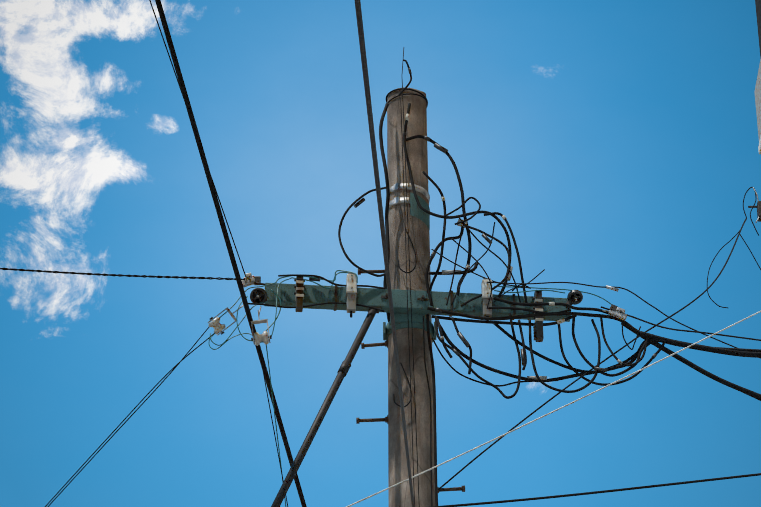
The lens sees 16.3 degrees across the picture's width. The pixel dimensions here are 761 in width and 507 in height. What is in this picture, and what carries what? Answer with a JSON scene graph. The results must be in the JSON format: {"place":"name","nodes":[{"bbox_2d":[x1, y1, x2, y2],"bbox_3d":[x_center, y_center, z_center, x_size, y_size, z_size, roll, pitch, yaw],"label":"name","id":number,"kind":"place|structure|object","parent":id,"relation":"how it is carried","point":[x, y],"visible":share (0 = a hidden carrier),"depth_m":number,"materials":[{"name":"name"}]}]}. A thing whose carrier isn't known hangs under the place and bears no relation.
{"place":"outdoors","nodes":[
{"label":"outdoors","id":0,"kind":"place"},
{"bbox_2d":[0,0,760,506],"label":"sky","id":1,"kind":"structure","parent":0,"point":[616,142],"materials":[{"name":"blue"}]},
{"bbox_2d":[149,0,760,506],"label":"span wires","id":2,"kind":"object","parent":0,"point":[211,182],"visible":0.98,"depth_m":11.39,"materials":[{"name":"black rubber"}]},
{"bbox_2d":[707,0,760,307],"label":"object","id":3,"kind":"structure","parent":0,"point":[757,91],"depth_m":14.85,"materials":[{"name":"rubber"}]},
{"label":"ground","id":4,"kind":"structure","parent":0,"visible":0},
{"bbox_2d":[387,87,434,506],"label":"wooden pole","id":5,"kind":"object","parent":4,"relation":"on","point":[399,495],"visible":0.81,"depth_m":12.30,"materials":[{"name":"brown wood"}]},
{"bbox_2d":[338,59,437,505],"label":"pole cables","id":6,"kind":"object","parent":5,"relation":"attached to","point":[362,200],"visible":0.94,"depth_m":12.38,"materials":[{"name":"black rubber"}]},
{"bbox_2d":[346,68,760,400],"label":"cable tangle","id":7,"kind":"object","parent":6,"relation":"attached to","point":[652,339],"visible":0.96,"depth_m":12.30,"materials":[{"name":"black plastic"}]},
{"bbox_2d":[389,183,429,229],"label":"pole bands","id":8,"kind":"object","parent":5,"relation":"attached to","point":[416,211],"visible":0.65,"depth_m":12.68,"materials":[{"name":"silver metal"}]},
{"bbox_2d":[356,269,464,492],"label":"step bolts","id":9,"kind":"object","parent":5,"relation":"attached to","point":[385,419],"visible":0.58,"depth_m":12.15,"materials":[{"name":"metal"}]},
{"bbox_2d":[264,283,570,342],"bbox_3d":[0.165,0.304,12.393,1.422,0.169,0.311,3,-32,-5],"label":"crossarm","id":10,"kind":"object","parent":5,"relation":"attached to","point":[377,297],"visible":0.65,"depth_m":12.30,"materials":[{"name":"teal paint"}]},
{"bbox_2d":[0,268,384,506],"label":"service wires","id":11,"kind":"object","parent":10,"relation":"attached to","point":[312,278],"visible":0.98,"depth_m":12.18,"materials":[{"name":"black rubber"}]},
{"bbox_2d":[208,307,240,335],"bbox_3d":[-0.709,0.304,12.106,0.154,0.146,0.077,0,-32,1],"label":"spool insulator","id":12,"kind":"object","parent":11,"relation":"attached to","point":[216,325],"visible":1,"depth_m":12.08,"materials":[{"name":"ceramic"}]},
{"bbox_2d":[251,310,271,345],"bbox_3d":[-0.539,0.337,12.048,0.096,0.177,0.063,0,-32,1],"label":"spool insulator","id":13,"kind":"object","parent":11,"relation":"attached to","point":[258,338],"visible":0.98,"depth_m":12.01,"materials":[{"name":"ceramic"}]},
{"bbox_2d":[241,273,267,303],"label":"arm end fittings","id":14,"kind":"object","parent":10,"relation":"attached to","point":[258,295],"visible":0.9,"depth_m":12.21,"materials":[{"name":"black plastic"}]},
{"bbox_2d":[294,276,304,311],"bbox_3d":[-0.372,0.198,12.253,0.051,0.180,0.102,0,-32,1],"label":"insulator","id":15,"kind":"object","parent":10,"relation":"attached to","point":[299,286],"visible":0.85,"depth_m":12.21,"materials":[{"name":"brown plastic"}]},
{"bbox_2d":[271,306,379,506],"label":"brace tube","id":16,"kind":"object","parent":10,"relation":"attached to","point":[344,368],"visible":0.85,"depth_m":11.77,"materials":[{"name":"black metal"}]},
{"bbox_2d":[346,273,356,317],"bbox_3d":[-0.134,0.192,12.249,0.050,0.226,0.050,3,-32,-5],"label":"fuse holder","id":17,"kind":"object","parent":10,"relation":"attached to","point":[351,290],"visible":1,"depth_m":12.23,"materials":[{"name":"white plastic"}]},
{"bbox_2d":[481,278,492,322],"bbox_3d":[0.493,0.217,12.307,0.050,0.226,0.050,3,-32,-5],"label":"fuse holder","id":18,"kind":"object","parent":10,"relation":"attached to","point":[485,289],"visible":0.83,"depth_m":12.30,"materials":[{"name":"white plastic"}]},
{"bbox_2d":[533,291,543,341],"bbox_3d":[0.730,0.303,12.317,0.052,0.260,0.102,0,-32,1],"label":"bracket","id":19,"kind":"object","parent":10,"relation":"attached to","point":[538,326],"visible":0.92,"depth_m":12.26,"materials":[{"name":"black metal"}]},
{"bbox_2d":[566,290,626,320],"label":"arm fittings","id":20,"kind":"object","parent":10,"relation":"attached to","point":[574,297],"visible":1,"depth_m":12.35,"materials":[{"name":"black plastic"}]}
]}

